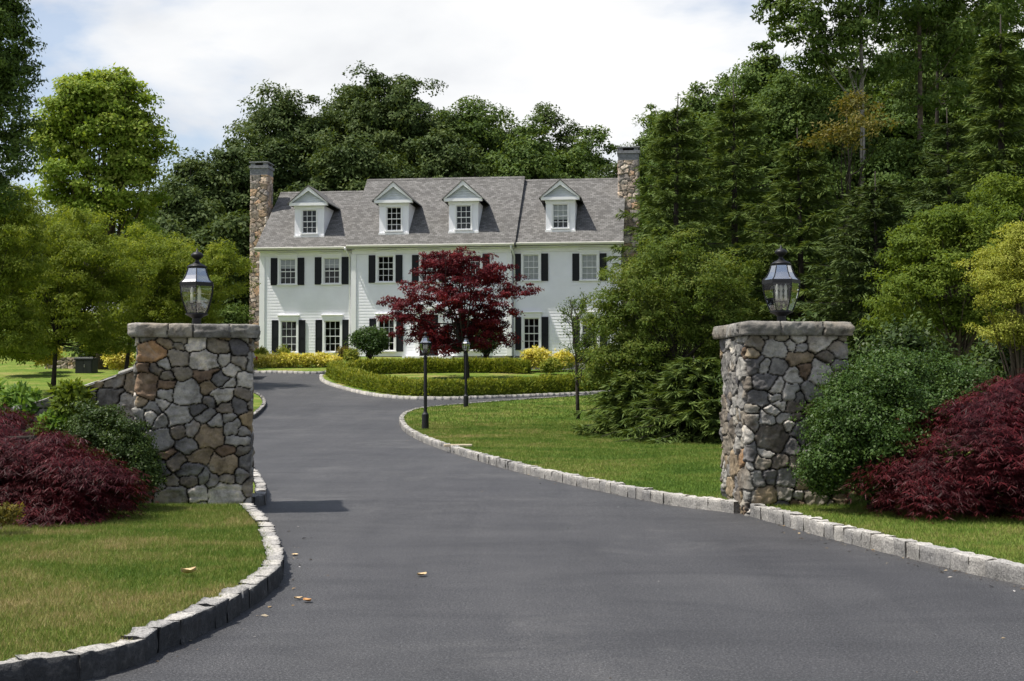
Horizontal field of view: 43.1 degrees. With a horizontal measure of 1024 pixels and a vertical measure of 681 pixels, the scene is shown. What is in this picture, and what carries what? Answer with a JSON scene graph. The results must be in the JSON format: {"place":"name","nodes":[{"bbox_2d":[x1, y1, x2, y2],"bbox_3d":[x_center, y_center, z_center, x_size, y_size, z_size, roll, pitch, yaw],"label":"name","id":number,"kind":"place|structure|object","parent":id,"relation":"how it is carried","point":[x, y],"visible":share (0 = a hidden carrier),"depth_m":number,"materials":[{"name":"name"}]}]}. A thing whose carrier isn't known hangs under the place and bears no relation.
{"place":"outdoors","nodes":[
{"label":"outdoors","id":0,"kind":"place"},
{"bbox_2d":[0,314,654,655],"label":"lawn","id":1,"kind":"structure","parent":0,"point":[12,372],"depth_m":56.96,"materials":[{"name":"green plant"}]},
{"bbox_2d":[0,500,25,526],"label":"perennial","id":2,"kind":"object","parent":1,"relation":"on","point":[5,514],"visible":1,"depth_m":10.84,"materials":[{"name":"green plant"}]},
{"bbox_2d":[0,0,50,218],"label":"tall tree","id":3,"kind":"object","parent":1,"relation":"on","point":[14,66],"visible":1,"depth_m":40.06,"materials":[{"name":"green plant"}]},
{"bbox_2d":[0,181,61,368],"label":"feathery tree","id":4,"kind":"object","parent":1,"relation":"on","point":[14,267],"visible":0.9,"depth_m":45.80,"materials":[{"name":"green plant"}]},
{"bbox_2d":[0,199,85,329],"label":"oak tree","id":5,"kind":"object","parent":1,"relation":"on","point":[41,263],"visible":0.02,"depth_m":76.61,"materials":[{"name":"green plant"}]},
{"bbox_2d":[9,367,135,500],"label":"wing wall","id":6,"kind":"structure","parent":1,"relation":"on","point":[117,389],"depth_m":13.98,"materials":[{"name":"stone"}]},
{"bbox_2d":[30,218,121,336],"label":"oak tree","id":7,"kind":"object","parent":1,"relation":"on","point":[87,302],"visible":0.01,"depth_m":78.95,"materials":[{"name":"green plant"}]},
{"bbox_2d":[45,357,117,368],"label":"garden wall","id":8,"kind":"structure","parent":1,"relation":"on","point":[66,363],"depth_m":62.08,"materials":[{"name":"stone"}]},
{"bbox_2d":[3,203,163,393],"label":"feathery tree","id":9,"kind":"object","parent":1,"relation":"on","point":[114,283],"visible":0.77,"depth_m":49.54,"materials":[{"name":"green plant"}]},
{"bbox_2d":[74,357,98,372],"bbox_3d":[-19.673,1.183,59.983,0.920,0.819,0.705,0,-2,8],"label":"utility box","id":10,"kind":"object","parent":1,"relation":"on","point":[86,364],"visible":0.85,"depth_m":59.70,"materials":[{"name":"grey metal"}]},
{"bbox_2d":[76,360,90,372],"bbox_3d":[-19.715,1.192,59.687,0.720,0.580,0.015,0,-2,8],"label":"door","id":11,"kind":"structure","parent":10,"relation":"in","point":[79,363],"depth_m":59.68,"materials":[{"name":"grey metal"}]},
{"bbox_2d":[21,62,179,369],"bbox_3d":[-19.826,-5.790,62.325,7.745,15.063,6.444,0,-2,0],"label":"light maple","id":12,"kind":"object","parent":1,"relation":"on","point":[89,107],"visible":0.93,"depth_m":60.86,"materials":[{"name":"green plant"}]},
{"bbox_2d":[56,396,169,511],"bbox_3d":[-3.999,1.168,12.984,1.310,1.228,0.830,-1,-2,32],"label":"boxwood","id":13,"kind":"object","parent":1,"relation":"on","point":[116,435],"visible":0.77,"depth_m":12.84,"materials":[{"name":"green plant"}]},
{"bbox_2d":[100,350,135,370],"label":"garden bush","id":14,"kind":"object","parent":1,"relation":"on","point":[115,362],"visible":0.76,"depth_m":57.62,"materials":[{"name":"yellow plant"}]},
{"bbox_2d":[94,214,195,322],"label":"oak tree","id":15,"kind":"object","parent":1,"relation":"on","point":[168,227],"visible":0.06,"depth_m":74.63,"materials":[{"name":"green plant"}]},
{"bbox_2d":[73,220,260,369],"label":"feathery tree","id":16,"kind":"object","parent":1,"relation":"on","point":[166,297],"visible":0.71,"depth_m":53.56,"materials":[{"name":"green plant"}]},
{"bbox_2d":[134,175,225,323],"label":"oak tree","id":17,"kind":"object","parent":1,"relation":"on","point":[182,207],"visible":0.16,"depth_m":78.87,"materials":[{"name":"green plant"}]},
{"bbox_2d":[127,323,260,504],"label":"gate pillar","id":18,"kind":"structure","parent":1,"relation":"on","point":[193,396],"depth_m":13.64,"materials":[{"name":"stone"}]},
{"bbox_2d":[180,248,213,323],"bbox_3d":[-3.466,-0.586,14.266,0.388,0.856,0.403,0,-2,0],"label":"pillar lantern","id":19,"kind":"object","parent":18,"relation":"on","point":[196,276],"visible":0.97,"depth_m":14.20,"materials":[{"name":"black metal"}]},
{"bbox_2d":[144,144,276,310],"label":"oak tree","id":20,"kind":"object","parent":1,"relation":"on","point":[233,194],"visible":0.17,"depth_m":84.49,"materials":[{"name":"green plant"}]},
{"bbox_2d":[168,208,256,323],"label":"oak tree","id":21,"kind":"object","parent":1,"relation":"on","point":[233,227],"visible":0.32,"depth_m":72.80,"materials":[{"name":"green plant"}]},
{"bbox_2d":[202,302,254,323],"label":"garden bush","id":22,"kind":"object","parent":1,"relation":"on","point":[233,314],"visible":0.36,"depth_m":70.67,"materials":[{"name":"green plant"}]},
{"bbox_2d":[213,121,317,205],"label":"oak tree","id":23,"kind":"object","parent":1,"relation":"on","point":[271,150],"visible":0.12,"depth_m":90.67,"materials":[{"name":"green plant"}]},
{"bbox_2d":[222,79,396,191],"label":"oak tree","id":24,"kind":"object","parent":1,"relation":"on","point":[274,118],"visible":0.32,"depth_m":94.12,"materials":[{"name":"green plant"}]},
{"bbox_2d":[285,127,427,191],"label":"oak tree","id":25,"kind":"object","parent":1,"relation":"on","point":[353,165],"visible":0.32,"depth_m":86.57,"materials":[{"name":"green plant"}]},
{"bbox_2d":[296,83,416,173],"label":"oak tree","id":26,"kind":"object","parent":1,"relation":"on","point":[337,105],"visible":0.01,"depth_m":100.53,"materials":[{"name":"green plant"}]},
{"bbox_2d":[316,60,497,177],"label":"oak tree","id":27,"kind":"object","parent":1,"relation":"on","point":[392,112],"visible":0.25,"depth_m":95.15,"materials":[{"name":"green plant"}]},
{"bbox_2d":[249,146,639,358],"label":"house","id":28,"kind":"structure","parent":1,"relation":"on","point":[332,268],"depth_m":69.10,"materials":[{"name":"white painted wood clapboard"},{"name":"shingle"},{"name":"stone"}]},
{"bbox_2d":[276,253,298,285],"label":"window","id":29,"kind":"structure","parent":28,"relation":"in","point":[287,262],"depth_m":69.51,"materials":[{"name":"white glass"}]},
{"bbox_2d":[277,315,299,352],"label":"window","id":30,"kind":"structure","parent":28,"relation":"in","point":[288,324],"depth_m":69.42,"materials":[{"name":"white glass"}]},
{"bbox_2d":[320,252,342,284],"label":"window","id":31,"kind":"structure","parent":28,"relation":"in","point":[331,261],"depth_m":69.25,"materials":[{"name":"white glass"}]},
{"bbox_2d":[321,314,342,352],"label":"window","id":32,"kind":"structure","parent":28,"relation":"in","point":[331,324],"depth_m":69.15,"materials":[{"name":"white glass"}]},
{"bbox_2d":[374,250,396,282],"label":"window","id":33,"kind":"structure","parent":28,"relation":"in","point":[385,259],"depth_m":68.63,"materials":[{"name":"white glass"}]},
{"bbox_2d":[375,313,396,351],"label":"window","id":34,"kind":"structure","parent":28,"relation":"in","point":[390,326],"depth_m":69.07,"materials":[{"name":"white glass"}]},
{"bbox_2d":[462,249,483,281],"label":"window","id":35,"kind":"structure","parent":28,"relation":"in","point":[478,251],"depth_m":68.01,"materials":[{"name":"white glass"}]},
{"bbox_2d":[520,248,541,281],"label":"window","id":36,"kind":"structure","parent":28,"relation":"in","point":[530,258],"depth_m":68.05,"materials":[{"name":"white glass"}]},
{"bbox_2d":[521,312,541,349],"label":"window","id":37,"kind":"structure","parent":28,"relation":"in","point":[531,322],"depth_m":68.58,"materials":[{"name":"white glass"}]},
{"bbox_2d":[578,248,599,280],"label":"window","id":38,"kind":"structure","parent":28,"relation":"in","point":[589,257],"depth_m":67.70,"materials":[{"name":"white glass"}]},
{"bbox_2d":[411,125,498,177],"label":"oak tree","id":39,"kind":"object","parent":1,"relation":"on","point":[451,156],"visible":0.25,"depth_m":88.77,"materials":[{"name":"green plant"}]},
{"bbox_2d":[430,94,558,176],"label":"tree","id":40,"kind":"object","parent":1,"relation":"on","point":[474,130],"visible":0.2,"depth_m":98.59,"materials":[{"name":"green plant"}]},
{"bbox_2d":[473,131,570,179],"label":"tree","id":41,"kind":"object","parent":1,"relation":"on","point":[522,160],"visible":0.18,"depth_m":88.88,"materials":[{"name":"green plant"}]},
{"bbox_2d":[487,101,601,175],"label":"tree","id":42,"kind":"object","parent":1,"relation":"on","point":[550,120],"visible":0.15,"depth_m":103.44,"materials":[{"name":"green plant"}]},
{"bbox_2d":[548,124,619,178],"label":"tree","id":43,"kind":"object","parent":1,"relation":"on","point":[578,166],"visible":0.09,"depth_m":95.47,"materials":[{"name":"green plant"}]},
{"bbox_2d":[580,142,650,195],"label":"tree","id":44,"kind":"object","parent":1,"relation":"on","point":[608,173],"visible":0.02,"depth_m":89.64,"materials":[{"name":"green plant"}]},
{"bbox_2d":[631,103,661,273],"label":"tree","id":45,"kind":"object","parent":1,"relation":"on","point":[642,158],"visible":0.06,"depth_m":85.56,"materials":[{"name":"green plant"}]},
{"bbox_2d":[642,68,740,195],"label":"tree","id":46,"kind":"object","parent":1,"relation":"on","point":[702,103],"visible":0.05,"depth_m":73.30,"materials":[{"name":"green plant"}]},
{"bbox_2d":[700,39,812,301],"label":"tree","id":47,"kind":"object","parent":1,"relation":"on","point":[762,65],"visible":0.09,"depth_m":61.56,"materials":[{"name":"green plant"}]},
{"bbox_2d":[790,52,894,139],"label":"tree","id":48,"kind":"object","parent":1,"relation":"on","point":[839,73],"visible":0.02,"depth_m":58.99,"materials":[{"name":"green plant"}]},
{"bbox_2d":[803,7,966,312],"bbox_3d":[18.753,-7.520,63.533,9.285,18.412,8.588,1,-2,-29],"label":"tree","id":49,"kind":"object","parent":1,"relation":"on","point":[901,47],"visible":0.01,"depth_m":62.12,"materials":[{"name":"green plant"}]},
{"bbox_2d":[864,49,996,186],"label":"tree","id":50,"kind":"object","parent":1,"relation":"on","point":[891,108],"visible":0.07,"depth_m":57.05,"materials":[{"name":"green plant"}]},
{"bbox_2d":[868,3,1017,341],"bbox_3d":[23.121,-7.642,63.915,9.917,18.414,8.653,-1,-2,32],"label":"tree","id":51,"kind":"object","parent":1,"relation":"on","point":[952,67],"visible":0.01,"depth_m":62.23,"materials":[{"name":"green plant"}]},
{"bbox_2d":[926,31,1023,223],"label":"tree","id":52,"kind":"object","parent":1,"relation":"on","point":[968,112],"visible":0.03,"depth_m":55.06,"materials":[{"name":"green plant"}]},
{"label":"mulch bed","id":53,"kind":"structure","parent":1,"relation":"on","visible":0},
{"bbox_2d":[0,380,50,424],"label":"perennial","id":54,"kind":"object","parent":53,"relation":"on","point":[21,393],"visible":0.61,"depth_m":13.81,"materials":[{"name":"green plant"}]},
{"bbox_2d":[25,408,79,497],"bbox_3d":[-4.790,1.240,13.656,0.649,1.122,0.583,1,-2,-28],"label":"perennial","id":55,"kind":"object","parent":53,"relation":"on","point":[54,420],"visible":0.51,"depth_m":13.55,"materials":[{"name":"green plant"}]},
{"bbox_2d":[46,377,99,486],"bbox_3d":[-4.672,1.088,13.774,0.548,1.428,0.549,1,-2,-27],"label":"perennial","id":56,"kind":"object","parent":53,"relation":"on","point":[67,393],"visible":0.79,"depth_m":13.68,"materials":[{"name":"green plant"}]},
{"bbox_2d":[0,402,158,529],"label":"laceleaf maple","id":57,"kind":"object","parent":53,"relation":"on","point":[36,470],"visible":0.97,"depth_m":11.83,"materials":[{"name":"red plant"}]},
{"bbox_2d":[322,370,604,396],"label":"island lawn","id":58,"kind":"structure","parent":0,"point":[444,375],"depth_m":58.00,"materials":[{"name":"green plant"}]},
{"bbox_2d":[346,355,532,373],"bbox_3d":[-3.368,1.127,59.630,8.690,0.996,2.071,0,-2,-8],"label":"hedge","id":59,"kind":"object","parent":58,"relation":"on","point":[441,364],"visible":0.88,"depth_m":59.76,"materials":[{"name":"green plant"}]},
{"bbox_2d":[373,245,544,380],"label":"red maple","id":60,"kind":"object","parent":58,"relation":"on","point":[442,340],"visible":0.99,"depth_m":55.66,"materials":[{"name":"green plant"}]},
{"bbox_2d":[325,359,612,395],"bbox_3d":[-2.435,1.398,52.790,15.917,1.639,8.104,-1,-2,22],"label":"hedge","id":61,"kind":"object","parent":58,"relation":"on","point":[338,371],"visible":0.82,"depth_m":50.07,"materials":[{"name":"green plant"}]},
{"bbox_2d":[519,344,552,369],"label":"golden shrub","id":62,"kind":"object","parent":58,"relation":"on","point":[535,356],"visible":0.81,"depth_m":60.17,"materials":[{"name":"yellow plant"}]},
{"bbox_2d":[538,356,562,373],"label":"round shrub","id":63,"kind":"object","parent":58,"relation":"on","point":[549,365],"visible":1,"depth_m":58.79,"materials":[{"name":"green plant"}]},
{"bbox_2d":[548,348,581,370],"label":"golden shrub","id":64,"kind":"object","parent":58,"relation":"on","point":[560,355],"visible":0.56,"depth_m":60.51,"materials":[{"name":"yellow plant"}]},
{"bbox_2d":[0,0,1023,311],"label":"sky","id":65,"kind":"structure","parent":0,"point":[601,62],"materials":[{"name":"white"}]},
{"bbox_2d":[0,395,1023,660],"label":"lawn","id":66,"kind":"structure","parent":0,"point":[935,526],"depth_m":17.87,"materials":[{"name":"green plant"}]},
{"bbox_2d":[419,331,431,428],"bbox_3d":[-2.118,1.018,31.722,0.307,2.500,0.266,0,-2,0],"label":"lamp post","id":67,"kind":"object","parent":66,"relation":"on","point":[425,339],"visible":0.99,"depth_m":31.68,"materials":[{"name":"black metal"}]},
{"bbox_2d":[462,336,469,406],"bbox_3d":[-1.529,1.058,43.072,0.297,2.500,0.297,0,-2,0],"label":"lamp post","id":68,"kind":"object","parent":66,"relation":"on","point":[465,396],"visible":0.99,"depth_m":43.03,"materials":[{"name":"black metal"}]},
{"bbox_2d":[556,288,609,418],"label":"young tree","id":69,"kind":"object","parent":66,"relation":"on","point":[579,344],"visible":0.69,"depth_m":36.47,"materials":[{"name":"green plant"}]},
{"bbox_2d":[569,370,664,437],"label":"spruce tree","id":70,"kind":"object","parent":66,"relation":"on","point":[618,394],"visible":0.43,"depth_m":28.28,"materials":[{"name":"green plant"}]},
{"bbox_2d":[570,97,755,421],"bbox_3d":[4.552,-1.713,33.394,6.310,9.489,6.299,0,-2,0],"label":"spruce tree","id":71,"kind":"object","parent":66,"relation":"on","point":[676,174],"visible":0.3,"depth_m":33.45,"materials":[{"name":"green plant"}]},
{"bbox_2d":[603,356,722,444],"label":"spruce tree","id":72,"kind":"object","parent":66,"relation":"on","point":[690,414],"visible":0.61,"depth_m":26.46,"materials":[{"name":"green plant"}]},
{"bbox_2d":[573,226,764,398],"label":"deciduous tree","id":73,"kind":"object","parent":66,"relation":"on","point":[686,286],"visible":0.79,"depth_m":29.11,"materials":[{"name":"green plant"}]},
{"bbox_2d":[631,104,754,352],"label":"tree","id":74,"kind":"object","parent":66,"relation":"on","point":[699,135],"visible":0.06,"depth_m":45.55,"materials":[{"name":"green plant"}]},
{"bbox_2d":[636,83,828,363],"bbox_3d":[6.583,-2.018,36.834,7.486,10.829,8.097,1,-2,-16],"label":"spruce tree","id":75,"kind":"object","parent":66,"relation":"on","point":[733,218],"visible":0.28,"depth_m":36.97,"materials":[{"name":"green plant"}]},
{"bbox_2d":[725,69,830,320],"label":"tree","id":76,"kind":"object","parent":66,"relation":"on","point":[769,106],"visible":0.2,"depth_m":46.12,"materials":[{"name":"green plant"}]},
{"bbox_2d":[719,129,888,411],"bbox_3d":[7.894,-1.122,34.387,7.725,8.960,8.230,2,-2,-37],"label":"spruce tree","id":77,"kind":"object","parent":66,"relation":"on","point":[786,209],"visible":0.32,"depth_m":33.85,"materials":[{"name":"green plant"}]},
{"bbox_2d":[787,310,857,372],"bbox_3d":[4.518,0.371,19.498,1.918,1.706,1.705,0,-2,0],"label":"garden bush","id":78,"kind":"object","parent":66,"relation":"on","point":[817,318],"visible":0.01,"depth_m":19.36,"materials":[{"name":"green plant"}]},
{"bbox_2d":[772,71,895,348],"bbox_3d":[11.592,-3.453,46.091,5.235,12.005,4.604,0,-2,0],"label":"tree","id":79,"kind":"object","parent":66,"relation":"on","point":[823,116],"visible":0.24,"depth_m":45.12,"materials":[{"name":"green plant"}]},
{"bbox_2d":[749,0,924,346],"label":"tall open tree","id":80,"kind":"object","parent":66,"relation":"on","point":[854,23],"visible":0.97,"depth_m":44.11,"materials":[{"name":"green plant"}]},
{"bbox_2d":[789,88,904,312],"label":"bronze tree","id":81,"kind":"object","parent":66,"relation":"on","point":[860,100],"visible":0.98,"depth_m":33.59,"materials":[{"name":"green plant"}]},
{"bbox_2d":[794,171,970,421],"bbox_3d":[8.503,-0.330,29.618,7.108,7.248,7.203,2,-3,-44],"label":"spruce tree","id":82,"kind":"object","parent":66,"relation":"on","point":[856,284],"visible":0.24,"depth_m":29.82,"materials":[{"name":"green plant"}]},
{"bbox_2d":[786,342,1004,511],"bbox_3d":[3.905,0.898,13.012,2.369,1.775,1.755,0,-2,0],"label":"boxwood","id":83,"kind":"object","parent":66,"relation":"on","point":[862,412],"visible":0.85,"depth_m":12.71,"materials":[{"name":"green plant"}]},
{"bbox_2d":[848,305,970,410],"bbox_3d":[5.772,0.367,18.947,1.957,1.732,1.682,-1,-2,33],"label":"garden bush","id":84,"kind":"object","parent":66,"relation":"on","point":[911,338],"visible":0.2,"depth_m":18.78,"materials":[{"name":"green plant"}]},
{"bbox_2d":[840,121,980,329],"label":"tree","id":85,"kind":"object","parent":66,"relation":"on","point":[886,167],"visible":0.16,"depth_m":43.51,"materials":[{"name":"green plant"}]},
{"bbox_2d":[853,108,990,350],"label":"spruce tree","id":86,"kind":"object","parent":66,"relation":"on","point":[947,143],"visible":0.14,"depth_m":37.98,"materials":[{"name":"green plant"}]},
{"bbox_2d":[841,368,1023,523],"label":"laceleaf maple","id":87,"kind":"object","parent":66,"relation":"on","point":[991,470],"visible":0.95,"depth_m":12.04,"materials":[{"name":"red plant"}]},
{"bbox_2d":[856,170,1023,456],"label":"bright tree","id":88,"kind":"object","parent":66,"relation":"on","point":[929,267],"visible":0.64,"depth_m":20.81,"materials":[{"name":"green plant"}]},
{"bbox_2d":[863,0,1023,139],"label":"tall open tree","id":89,"kind":"object","parent":66,"relation":"on","point":[928,18],"visible":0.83,"depth_m":45.88,"materials":[{"name":"green plant"}]},
{"bbox_2d":[911,14,1023,441],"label":"spruce tree","id":90,"kind":"object","parent":66,"relation":"on","point":[1003,65],"visible":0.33,"depth_m":25.98,"materials":[{"name":"green plant"}]},
{"bbox_2d":[926,0,1023,134],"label":"tall open tree","id":91,"kind":"object","parent":66,"relation":"on","point":[1016,6],"visible":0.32,"depth_m":49.28,"materials":[{"name":"green plant"}]},
{"bbox_2d":[953,333,1023,390],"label":"garden bush","id":92,"kind":"object","parent":66,"relation":"on","point":[990,358],"visible":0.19,"depth_m":17.47,"materials":[{"name":"green plant"}]},
{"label":"mulch bed","id":93,"kind":"structure","parent":66,"relation":"on","visible":0},
{"bbox_2d":[951,220,1023,381],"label":"chartreuse maple","id":94,"kind":"object","parent":93,"relation":"on","point":[1008,330],"visible":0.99,"depth_m":16.87,"materials":[{"name":"green plant"}]},
{"bbox_2d":[84,365,1023,680],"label":"driveway","id":95,"kind":"structure","parent":0,"point":[526,577],"depth_m":8.59,"materials":[{"name":"grey asphalt"}]},
{"bbox_2d":[0,503,283,680],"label":"kerb","id":96,"kind":"structure","parent":95,"relation":"on","point":[203,616],"depth_m":6.59,"materials":[{"name":"stone"}]},
{"bbox_2d":[252,392,266,506],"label":"kerb","id":97,"kind":"structure","parent":95,"relation":"on","point":[259,495],"depth_m":15.77,"materials":[{"name":"stone"}]},
{"bbox_2d":[273,352,292,367],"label":"golden shrub","id":98,"kind":"object","parent":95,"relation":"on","point":[283,357],"visible":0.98,"depth_m":62.55,"materials":[{"name":"yellow plant"}]},
{"bbox_2d":[298,352,320,366],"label":"golden shrub","id":99,"kind":"object","parent":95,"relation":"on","point":[308,360],"visible":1,"depth_m":62.59,"materials":[{"name":"yellow plant"}]},
{"bbox_2d":[342,324,391,359],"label":"round shrub","id":100,"kind":"object","parent":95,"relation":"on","point":[370,342],"visible":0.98,"depth_m":63.90,"materials":[{"name":"green plant"}]},
{"bbox_2d":[254,364,580,373],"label":"kerb","id":101,"kind":"structure","parent":95,"relation":"on","point":[296,372],"depth_m":60.65,"materials":[{"name":"stone"}]},
{"bbox_2d":[319,374,604,399],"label":"kerb","id":102,"kind":"structure","parent":95,"relation":"on","point":[335,385],"depth_m":49.62,"materials":[{"name":"stone"}]},
{"bbox_2d":[471,329,504,358],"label":"round shrub","id":103,"kind":"object","parent":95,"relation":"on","point":[488,351],"visible":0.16,"depth_m":63.91,"materials":[{"name":"green plant"}]},
{"bbox_2d":[399,394,740,512],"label":"kerb","id":104,"kind":"structure","parent":95,"relation":"on","point":[674,499],"depth_m":16.83,"materials":[{"name":"stone"}]},
{"bbox_2d":[712,321,854,515],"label":"gate pillar","id":105,"kind":"structure","parent":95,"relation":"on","point":[769,370],"depth_m":13.44,"materials":[{"name":"stone"}]},
{"bbox_2d":[762,245,800,320],"bbox_3d":[2.919,-0.607,14.065,0.407,0.856,0.381,0,-2,0],"label":"pillar lantern","id":106,"kind":"object","parent":105,"relation":"on","point":[781,272],"visible":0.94,"depth_m":14.03,"materials":[{"name":"black metal"}]},
{"bbox_2d":[749,503,1023,584],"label":"kerb","id":107,"kind":"structure","parent":95,"relation":"on","point":[973,563],"depth_m":10.28,"materials":[{"name":"stone"}]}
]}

